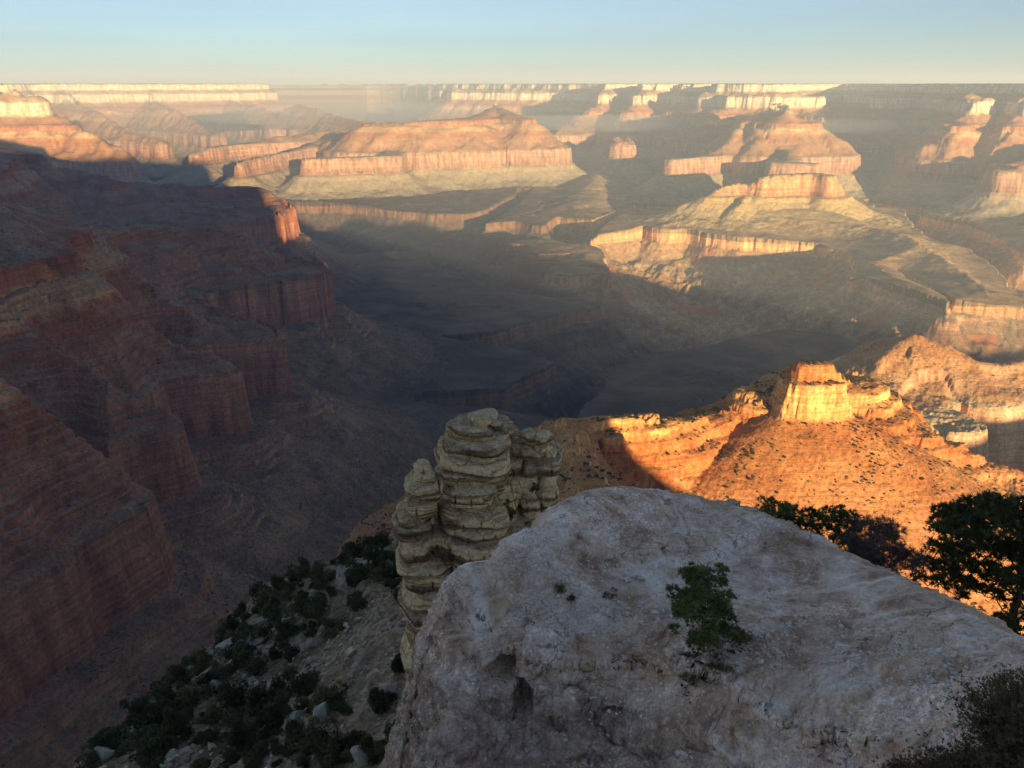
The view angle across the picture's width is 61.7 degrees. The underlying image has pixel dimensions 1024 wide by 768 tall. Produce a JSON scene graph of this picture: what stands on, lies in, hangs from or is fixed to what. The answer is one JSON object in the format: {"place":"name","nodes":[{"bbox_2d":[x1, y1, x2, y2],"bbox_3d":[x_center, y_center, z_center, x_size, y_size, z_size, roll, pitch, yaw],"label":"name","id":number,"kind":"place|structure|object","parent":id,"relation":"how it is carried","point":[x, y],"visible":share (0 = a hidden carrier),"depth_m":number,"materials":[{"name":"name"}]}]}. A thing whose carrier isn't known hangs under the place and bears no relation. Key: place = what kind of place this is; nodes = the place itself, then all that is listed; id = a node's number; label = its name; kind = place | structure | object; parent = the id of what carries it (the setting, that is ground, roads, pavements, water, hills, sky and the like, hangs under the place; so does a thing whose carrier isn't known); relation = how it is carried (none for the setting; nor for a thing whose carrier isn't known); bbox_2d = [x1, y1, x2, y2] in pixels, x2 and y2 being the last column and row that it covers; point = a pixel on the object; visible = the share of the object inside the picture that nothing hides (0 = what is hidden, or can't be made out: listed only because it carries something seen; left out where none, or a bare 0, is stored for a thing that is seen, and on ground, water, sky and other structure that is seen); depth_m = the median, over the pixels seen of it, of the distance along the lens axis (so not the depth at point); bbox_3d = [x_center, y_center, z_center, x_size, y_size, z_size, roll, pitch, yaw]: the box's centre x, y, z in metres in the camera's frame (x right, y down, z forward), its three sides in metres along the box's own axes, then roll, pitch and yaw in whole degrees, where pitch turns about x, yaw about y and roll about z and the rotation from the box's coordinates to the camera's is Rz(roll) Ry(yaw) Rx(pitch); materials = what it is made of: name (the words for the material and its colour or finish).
{"place":"outdoors","nodes":[
{"label":"outdoors","id":0,"kind":"place"},
{"bbox_2d":[0,149,434,767],"bbox_3d":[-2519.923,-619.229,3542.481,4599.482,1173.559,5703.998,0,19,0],"label":"canyon wall","id":1,"kind":"structure","parent":0,"point":[70,601],"depth_m":1867.81,"materials":[{"name":"stone"}]},
{"bbox_2d":[0,201,1023,766],"bbox_3d":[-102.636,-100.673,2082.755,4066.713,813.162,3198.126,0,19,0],"label":"distant shrubs","id":2,"kind":"object","parent":1,"relation":"on","point":[692,419],"visible":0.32,"depth_m":1264.09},
{"bbox_2d":[79,519,434,767],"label":"slope terrain","id":3,"kind":"structure","parent":0,"point":[338,603],"depth_m":76.74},
{"bbox_2d":[74,741,108,767],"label":"shrub","id":4,"kind":"object","parent":3,"relation":"on","point":[90,760],"visible":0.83,"depth_m":75.19,"materials":[{"name":"green plant"}]},
{"bbox_2d":[79,725,115,754],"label":"shrub","id":5,"kind":"object","parent":3,"relation":"on","point":[99,735],"visible":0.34,"depth_m":81.02,"materials":[{"name":"green plant"}]},
{"bbox_2d":[90,746,114,764],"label":"boulder","id":6,"kind":"object","parent":3,"relation":"on","point":[105,754],"visible":0.73,"depth_m":75.35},
{"bbox_2d":[104,724,131,738],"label":"shrub","id":7,"kind":"object","parent":3,"relation":"on","point":[116,730],"visible":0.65,"depth_m":78.61,"materials":[{"name":"green plant"}]},
{"bbox_2d":[115,725,148,743],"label":"shrub","id":8,"kind":"object","parent":3,"relation":"on","point":[134,734],"visible":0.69,"depth_m":77.62,"materials":[{"name":"green plant"}]},
{"bbox_2d":[118,692,151,714],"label":"shrub","id":9,"kind":"object","parent":3,"relation":"on","point":[137,705],"visible":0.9,"depth_m":85.46,"materials":[{"name":"green plant"}]},
{"bbox_2d":[119,724,160,754],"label":"shrub","id":10,"kind":"object","parent":3,"relation":"on","point":[153,733],"visible":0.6,"depth_m":74.91,"materials":[{"name":"green plant"}]},
{"bbox_2d":[128,744,158,764],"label":"shrub","id":11,"kind":"object","parent":3,"relation":"on","point":[145,749],"visible":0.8,"depth_m":72.69,"materials":[{"name":"green plant"}]},
{"bbox_2d":[132,702,163,730],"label":"shrub","id":12,"kind":"object","parent":3,"relation":"on","point":[151,714],"visible":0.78,"depth_m":79.44,"materials":[{"name":"green plant"}]},
{"bbox_2d":[147,684,172,701],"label":"shrub","id":13,"kind":"object","parent":3,"relation":"on","point":[166,689],"visible":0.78,"depth_m":85.41,"materials":[{"name":"green plant"}]},
{"bbox_2d":[149,674,174,703],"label":"shrub","id":14,"kind":"object","parent":3,"relation":"on","point":[154,688],"visible":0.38,"depth_m":87.35,"materials":[{"name":"green plant"}]},
{"bbox_2d":[148,735,180,756],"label":"shrub","id":15,"kind":"object","parent":3,"relation":"on","point":[165,745],"visible":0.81,"depth_m":73.35,"materials":[{"name":"green plant"}]},
{"bbox_2d":[162,702,187,725],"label":"shrub","id":16,"kind":"object","parent":3,"relation":"on","point":[168,712],"visible":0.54,"depth_m":78.37,"materials":[{"name":"green plant"}]},
{"bbox_2d":[158,715,195,737],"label":"shrub","id":17,"kind":"object","parent":3,"relation":"on","point":[176,728],"visible":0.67,"depth_m":77.39,"materials":[{"name":"green plant"}]},
{"bbox_2d":[165,663,192,682],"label":"shrub","id":18,"kind":"object","parent":3,"relation":"on","point":[177,671],"visible":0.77,"depth_m":92.34,"materials":[{"name":"green plant"}]},
{"bbox_2d":[179,723,194,741],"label":"shrub","id":19,"kind":"object","parent":3,"relation":"on","point":[187,732],"visible":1,"depth_m":75.38,"materials":[{"name":"green plant"}]},
{"bbox_2d":[173,683,215,710],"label":"shrub","id":20,"kind":"object","parent":3,"relation":"on","point":[187,700],"visible":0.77,"depth_m":83.31,"materials":[{"name":"green plant"}]},
{"bbox_2d":[197,731,213,745],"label":"shrub","id":21,"kind":"object","parent":3,"relation":"on","point":[204,739],"visible":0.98,"depth_m":71.41,"materials":[{"name":"green plant"}]},
{"bbox_2d":[205,697,238,724],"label":"shrub","id":22,"kind":"object","parent":3,"relation":"on","point":[213,715],"visible":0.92,"depth_m":76.75,"materials":[{"name":"green plant"}]},
{"bbox_2d":[207,662,238,679],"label":"shrub","id":23,"kind":"object","parent":3,"relation":"on","point":[223,671],"visible":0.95,"depth_m":87.81,"materials":[{"name":"green plant"}]},
{"bbox_2d":[214,643,233,658],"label":"shrub","id":24,"kind":"object","parent":3,"relation":"on","point":[229,651],"visible":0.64,"depth_m":91.75,"materials":[{"name":"green plant"}]},
{"bbox_2d":[215,746,241,767],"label":"shrub","id":25,"kind":"object","parent":3,"relation":"on","point":[231,757],"visible":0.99,"depth_m":65.88,"materials":[{"name":"green plant"}]},
{"bbox_2d":[217,675,246,695],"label":"shrub","id":26,"kind":"object","parent":3,"relation":"on","point":[224,685],"visible":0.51,"depth_m":83.67,"materials":[{"name":"green plant"}]},
{"bbox_2d":[226,614,239,630],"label":"shrub","id":27,"kind":"object","parent":3,"relation":"on","point":[232,623],"visible":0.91,"depth_m":97.95,"materials":[{"name":"green plant"}]},
{"bbox_2d":[217,677,249,712],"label":"shrub","id":28,"kind":"object","parent":3,"relation":"on","point":[234,694],"visible":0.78,"depth_m":77.67,"materials":[{"name":"green plant"}]},
{"bbox_2d":[225,716,244,747],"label":"shrub","id":29,"kind":"object","parent":3,"relation":"on","point":[236,725],"visible":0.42,"depth_m":67.75,"materials":[{"name":"green plant"}]},
{"bbox_2d":[215,631,268,653],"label":"boulder","id":30,"kind":"object","parent":3,"relation":"on","point":[257,641],"visible":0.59,"depth_m":92.15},
{"bbox_2d":[230,624,255,644],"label":"shrub","id":31,"kind":"object","parent":3,"relation":"on","point":[244,633],"visible":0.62,"depth_m":92.40,"materials":[{"name":"green plant"}]},
{"bbox_2d":[231,641,254,656],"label":"shrub","id":32,"kind":"object","parent":3,"relation":"on","point":[237,648],"visible":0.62,"depth_m":90.58,"materials":[{"name":"green plant"}]},
{"bbox_2d":[232,644,254,669],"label":"shrub","id":33,"kind":"object","parent":3,"relation":"on","point":[243,656],"visible":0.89,"depth_m":88.97,"materials":[{"name":"green plant"}]},
{"bbox_2d":[229,718,265,751],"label":"shrub","id":34,"kind":"object","parent":3,"relation":"on","point":[247,737],"visible":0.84,"depth_m":66.83,"materials":[{"name":"green plant"}]},
{"bbox_2d":[242,749,263,767],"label":"shrub","id":35,"kind":"object","parent":3,"relation":"on","point":[252,760],"visible":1,"depth_m":62.37,"materials":[{"name":"green plant"}]},
{"bbox_2d":[73,520,433,767],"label":"scree rubble","id":36,"kind":"object","parent":3,"relation":"on","point":[349,651],"visible":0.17,"depth_m":78.01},
{"bbox_2d":[244,652,268,676],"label":"shrub","id":37,"kind":"object","parent":3,"relation":"on","point":[255,667],"visible":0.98,"depth_m":86.33,"materials":[{"name":"green plant"}]},
{"bbox_2d":[244,680,274,716],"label":"shrub","id":38,"kind":"object","parent":3,"relation":"on","point":[252,700],"visible":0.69,"depth_m":74.82,"materials":[{"name":"green plant"}]},
{"bbox_2d":[250,625,271,643],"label":"shrub","id":39,"kind":"object","parent":3,"relation":"on","point":[263,632],"visible":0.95,"depth_m":92.13,"materials":[{"name":"green plant"}]},
{"bbox_2d":[250,739,272,755],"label":"shrub","id":40,"kind":"object","parent":3,"relation":"on","point":[263,745],"visible":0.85,"depth_m":63.78,"materials":[{"name":"green plant"}]},
{"bbox_2d":[251,588,280,621],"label":"shrub","id":41,"kind":"object","parent":3,"relation":"on","point":[269,604],"visible":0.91,"depth_m":96.88,"materials":[{"name":"green plant"}]},
{"bbox_2d":[254,687,289,716],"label":"shrub","id":42,"kind":"object","parent":3,"relation":"on","point":[258,709],"visible":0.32,"depth_m":74.59,"materials":[{"name":"green plant"}]},
{"bbox_2d":[262,608,282,623],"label":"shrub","id":43,"kind":"object","parent":3,"relation":"on","point":[274,617],"visible":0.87,"depth_m":95.27,"materials":[{"name":"green plant"}]},
{"bbox_2d":[268,645,282,659],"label":"shrub","id":44,"kind":"object","parent":3,"relation":"on","point":[273,654],"visible":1,"depth_m":88.36,"materials":[{"name":"green plant"}]},
{"bbox_2d":[262,697,290,730],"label":"shrub","id":45,"kind":"object","parent":3,"relation":"on","point":[274,722],"visible":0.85,"depth_m":68.94,"materials":[{"name":"green plant"}]},
{"bbox_2d":[269,674,286,690],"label":"shrub","id":46,"kind":"object","parent":3,"relation":"on","point":[279,682],"visible":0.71,"depth_m":76.66,"materials":[{"name":"green plant"}]},
{"bbox_2d":[270,574,285,589],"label":"shrub","id":47,"kind":"object","parent":3,"relation":"on","point":[275,581],"visible":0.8,"depth_m":102.38,"materials":[{"name":"green plant"}]},
{"bbox_2d":[279,580,299,591],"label":"shrub","id":48,"kind":"object","parent":3,"relation":"on","point":[291,586],"visible":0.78,"depth_m":97.91,"materials":[{"name":"green plant"}]},
{"bbox_2d":[278,624,300,637],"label":"shrub","id":49,"kind":"object","parent":3,"relation":"on","point":[291,629],"visible":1,"depth_m":91.80,"materials":[{"name":"green plant"}]},
{"bbox_2d":[282,665,297,680],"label":"shrub","id":50,"kind":"object","parent":3,"relation":"on","point":[289,672],"visible":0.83,"depth_m":81.24,"materials":[{"name":"green plant"}]},
{"bbox_2d":[281,642,299,661],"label":"shrub","id":51,"kind":"object","parent":3,"relation":"on","point":[292,653],"visible":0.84,"depth_m":86.61,"materials":[{"name":"green plant"}]},
{"bbox_2d":[284,710,303,726],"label":"boulder","id":52,"kind":"object","parent":3,"relation":"on","point":[296,714],"visible":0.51,"depth_m":67.09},
{"bbox_2d":[283,718,307,751],"bbox_3d":[-15.609,25.338,61.880,1.702,2.864,2.674,-1,19,-4],"label":"shrub","id":53,"kind":"object","parent":3,"relation":"on","point":[296,727],"visible":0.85,"depth_m":61.22,"materials":[{"name":"green plant"}]},
{"bbox_2d":[287,563,306,581],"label":"shrub","id":54,"kind":"object","parent":3,"relation":"on","point":[291,576],"visible":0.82,"depth_m":100.21,"materials":[{"name":"green plant"}]},
{"bbox_2d":[286,733,312,754],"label":"shrub","id":55,"kind":"object","parent":3,"relation":"on","point":[302,746],"visible":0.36,"depth_m":60.55,"materials":[{"name":"green plant"}]},
{"bbox_2d":[287,669,319,698],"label":"shrub","id":56,"kind":"object","parent":3,"relation":"on","point":[306,683],"visible":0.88,"depth_m":73.03,"materials":[{"name":"green plant"}]},
{"bbox_2d":[285,592,327,622],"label":"shrub","id":57,"kind":"object","parent":3,"relation":"on","point":[316,609],"visible":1,"depth_m":91.80,"materials":[{"name":"green plant"}]},
{"bbox_2d":[303,559,325,583],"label":"shrub","id":58,"kind":"object","parent":3,"relation":"on","point":[316,571],"visible":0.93,"depth_m":97.83,"materials":[{"name":"green plant"}]},
{"bbox_2d":[313,702,329,722],"bbox_3d":[-14.290,25.000,64.719,1.418,1.253,1.925,-1,46,-31],"label":"boulder","id":59,"kind":"object","parent":3,"relation":"on","point":[321,711],"visible":0.72,"depth_m":64.48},
{"bbox_2d":[312,571,330,589],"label":"shrub","id":60,"kind":"object","parent":3,"relation":"on","point":[324,580],"visible":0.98,"depth_m":97.17,"materials":[{"name":"green plant"}]},
{"bbox_2d":[305,715,339,755],"bbox_3d":[-12.873,24.341,59.341,2.534,2.790,2.974,-9,18,-31],"label":"shrub","id":61,"kind":"object","parent":3,"relation":"on","point":[316,737],"visible":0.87,"depth_m":59.13,"materials":[{"name":"green plant"}]},
{"bbox_2d":[316,739,340,767],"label":"shrub","id":62,"kind":"object","parent":3,"relation":"on","point":[327,760],"visible":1,"depth_m":57.20,"materials":[{"name":"green plant"}]},
{"bbox_2d":[318,617,338,632],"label":"shrub","id":63,"kind":"object","parent":3,"relation":"on","point":[328,624],"visible":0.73,"depth_m":87.50,"materials":[{"name":"green plant"}]},
{"bbox_2d":[307,679,350,716],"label":"shrub","id":64,"kind":"object","parent":3,"relation":"on","point":[323,694],"visible":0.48,"depth_m":66.87,"materials":[{"name":"green plant"}]},
{"bbox_2d":[321,617,348,640],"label":"shrub","id":65,"kind":"object","parent":3,"relation":"on","point":[338,627],"visible":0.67,"depth_m":84.97,"materials":[{"name":"green plant"}]},
{"bbox_2d":[330,700,353,715],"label":"shrub","id":66,"kind":"object","parent":3,"relation":"on","point":[341,706],"visible":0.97,"depth_m":64.32,"materials":[{"name":"green plant"}]},
{"bbox_2d":[341,541,361,556],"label":"shrub","id":67,"kind":"object","parent":3,"relation":"on","point":[355,549],"visible":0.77,"depth_m":102.30,"materials":[{"name":"green plant"}]},
{"bbox_2d":[332,728,372,753],"bbox_3d":[-10.963,24.504,58.566,2.432,1.585,2.583,16,25,38],"label":"shrub","id":68,"kind":"object","parent":3,"relation":"on","point":[353,738],"visible":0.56,"depth_m":58.34,"materials":[{"name":"green plant"}]},
{"bbox_2d":[346,590,367,611],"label":"shrub","id":69,"kind":"object","parent":3,"relation":"on","point":[355,601],"visible":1,"depth_m":87.03,"materials":[{"name":"green plant"}]},
{"bbox_2d":[345,557,374,583],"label":"shrub","id":70,"kind":"object","parent":3,"relation":"on","point":[359,572],"visible":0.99,"depth_m":92.90,"materials":[{"name":"green plant"}]},
{"bbox_2d":[350,745,373,766],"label":"boulder","id":71,"kind":"object","parent":3,"relation":"on","point":[359,756],"visible":0.55,"depth_m":54.88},
{"bbox_2d":[357,734,376,760],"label":"shrub","id":72,"kind":"object","parent":3,"relation":"on","point":[364,740],"visible":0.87,"depth_m":55.22,"materials":[{"name":"green plant"}]},
{"bbox_2d":[355,535,388,549],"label":"shrub","id":73,"kind":"object","parent":3,"relation":"on","point":[368,541],"visible":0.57,"depth_m":103.17,"materials":[{"name":"green plant"}]},
{"bbox_2d":[363,543,387,561],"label":"shrub","id":74,"kind":"object","parent":3,"relation":"on","point":[372,554],"visible":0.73,"depth_m":97.63,"materials":[{"name":"green plant"}]},
{"bbox_2d":[363,739,387,756],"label":"shrub","id":75,"kind":"object","parent":3,"relation":"on","point":[380,745],"visible":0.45,"depth_m":54.99,"materials":[{"name":"green plant"}]},
{"bbox_2d":[366,686,391,714],"bbox_3d":[-9.662,22.759,61.841,1.644,2.606,2.550,-12,23,-31],"label":"shrub","id":76,"kind":"object","parent":3,"relation":"on","point":[377,700],"visible":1,"depth_m":61.17,"materials":[{"name":"green plant"}]},
{"bbox_2d":[368,564,389,582],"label":"shrub","id":77,"kind":"object","parent":3,"relation":"on","point":[380,573],"visible":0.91,"depth_m":92.46,"materials":[{"name":"green plant"}]},
{"bbox_2d":[378,682,396,693],"bbox_3d":[-9.237,22.853,63.629,1.680,1.285,1.130,7,13,6],"label":"boulder","id":78,"kind":"object","parent":3,"relation":"on","point":[388,687],"visible":0.53,"depth_m":63.45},
{"bbox_2d":[390,653,404,674],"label":"shrub","id":79,"kind":"object","parent":3,"relation":"on","point":[397,664],"visible":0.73,"depth_m":65.42,"materials":[{"name":"green plant"}]},
{"bbox_2d":[391,408,563,684],"bbox_3d":[-1.524,12.875,53.588,11.136,23.770,8.651,0,19,0],"label":"rock pinnacle","id":80,"kind":"object","parent":3,"relation":"on","point":[493,458],"visible":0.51,"depth_m":49.26,"materials":[{"name":"stone"}]},
{"bbox_2d":[154,103,603,200],"bbox_3d":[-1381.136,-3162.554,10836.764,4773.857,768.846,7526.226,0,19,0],"label":"mesa mountain","id":81,"kind":"structure","parent":0,"point":[314,154],"depth_m":8602.44,"materials":[{"name":"stone"}]},
{"bbox_2d":[0,83,1023,220],"bbox_3d":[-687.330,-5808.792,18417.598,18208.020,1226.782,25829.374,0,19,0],"label":"rim hills","id":82,"kind":"structure","parent":0,"point":[957,150],"depth_m":10334.64,"materials":[{"name":"stone"}]},
{"bbox_2d":[0,0,1023,84],"label":"sky","id":83,"kind":"structure","parent":0,"point":[271,42],"materials":[{"name":"blue"}]},
{"bbox_2d":[148,85,990,477],"bbox_3d":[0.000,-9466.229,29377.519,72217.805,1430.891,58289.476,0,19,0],"label":"canyon floor","id":84,"kind":"structure","parent":0,"point":[456,269],"depth_m":3983.84,"materials":[{"name":"stone"}]},
{"bbox_2d":[335,360,1023,633],"bbox_3d":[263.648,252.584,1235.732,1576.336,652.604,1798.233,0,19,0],"label":"ridge hill","id":85,"kind":"structure","parent":0,"point":[640,457],"depth_m":1184.54,"materials":[{"name":"stone"}]},
{"bbox_2d":[379,486,1023,767],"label":"limestone outcrop terrain","id":86,"kind":"structure","parent":0,"point":[474,647],"depth_m":10.39,"materials":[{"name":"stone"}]},
{"bbox_2d":[677,671,704,690],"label":"dry tuft","id":87,"kind":"object","parent":86,"relation":"on","point":[685,675],"visible":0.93,"depth_m":9.69,"materials":[{"name":"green plant"}]},
{"bbox_2d":[664,560,752,655],"bbox_3d":[2.250,2.570,9.744,0.978,1.078,1.088,0,19,0],"label":"pine bush","id":88,"kind":"object","parent":86,"relation":"on","point":[693,599],"visible":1,"depth_m":9.54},
{"bbox_2d":[675,635,742,703],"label":"leaf litter","id":89,"kind":"object","parent":86,"relation":"on","point":[695,655],"visible":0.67,"depth_m":9.81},
{"bbox_2d":[707,651,736,674],"bbox_3d":[2.327,3.147,9.568,0.312,0.186,0.386,-9,21,-25],"label":"dry tuft","id":90,"kind":"object","parent":86,"relation":"on","point":[713,664],"visible":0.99,"depth_m":9.54,"materials":[{"name":"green plant"}]},
{"bbox_2d":[754,495,801,521],"bbox_3d":[4.391,2.170,14.176,0.784,0.702,0.730,0,19,0],"label":"round bush","id":91,"kind":"object","parent":86,"relation":"on","point":[787,511],"visible":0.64,"depth_m":14.00,"materials":[{"name":"green plant"}]},
{"bbox_2d":[787,503,871,544],"bbox_3d":[5.054,2.496,13.963,1.731,1.212,0.879,0,19,0],"label":"pinyon pine","id":92,"kind":"object","parent":86,"relation":"on","point":[825,520],"visible":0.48,"depth_m":13.85,"materials":[{"name":"green plant"}]},
{"bbox_2d":[828,512,929,580],"bbox_3d":[5.562,2.547,13.208,1.471,1.255,1.416,0,19,0],"label":"grey shrub","id":93,"kind":"object","parent":86,"relation":"on","point":[871,546],"visible":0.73,"depth_m":12.94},
{"bbox_2d":[876,747,947,767],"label":"dry brush","id":94,"kind":"object","parent":86,"relation":"on","point":[918,762],"visible":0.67,"depth_m":6.71,"materials":[{"name":"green plant"}]},
{"bbox_2d":[899,727,997,767],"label":"dry brush","id":95,"kind":"object","parent":86,"relation":"on","point":[942,761],"visible":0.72,"depth_m":6.29,"materials":[{"name":"brown plant"}]},
{"bbox_2d":[912,744,1015,767],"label":"dry brush","id":96,"kind":"object","parent":86,"relation":"on","point":[970,764],"visible":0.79,"depth_m":6.09,"materials":[{"name":"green plant"}]},
{"bbox_2d":[908,490,1023,636],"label":"pinyon pine","id":97,"kind":"object","parent":86,"relation":"on","point":[996,510],"visible":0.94,"depth_m":13.92,"materials":[{"name":"green plant"}]},
{"bbox_2d":[928,668,1023,767],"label":"dry brush","id":98,"kind":"object","parent":86,"relation":"on","point":[1004,722],"visible":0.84,"depth_m":6.23,"materials":[{"name":"green plant"}]},
{"bbox_2d":[959,729,1023,767],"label":"dry brush","id":99,"kind":"object","parent":86,"relation":"on","point":[1011,758],"visible":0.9,"depth_m":5.93,"materials":[{"name":"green plant"}]},
{"bbox_2d":[975,662,1023,732],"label":"dry brush","id":100,"kind":"object","parent":86,"relation":"on","point":[1003,677],"visible":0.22,"depth_m":6.60,"materials":[{"name":"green plant"}]},
{"bbox_2d":[618,103,878,205],"bbox_3d":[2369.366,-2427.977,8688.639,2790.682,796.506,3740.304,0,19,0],"label":"temple mountain","id":101,"kind":"structure","parent":0,"point":[779,138],"depth_m":7983.94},
{"bbox_2d":[643,173,902,230],"bbox_3d":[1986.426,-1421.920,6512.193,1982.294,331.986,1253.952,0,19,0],"label":"butte hill","id":102,"kind":"structure","parent":0,"point":[766,201],"depth_m":6343.40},
{"bbox_2d":[527,175,1023,367],"bbox_3d":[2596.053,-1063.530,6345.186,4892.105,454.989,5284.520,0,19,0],"label":"canyon plateau","id":103,"kind":"structure","parent":0,"point":[612,266],"depth_m":5297.18,"materials":[{"name":"stone"}]},
{"bbox_2d":[829,334,1023,471],"bbox_3d":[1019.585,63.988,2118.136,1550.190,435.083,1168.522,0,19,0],"label":"spur hill","id":104,"kind":"structure","parent":0,"point":[951,392],"depth_m":1867.40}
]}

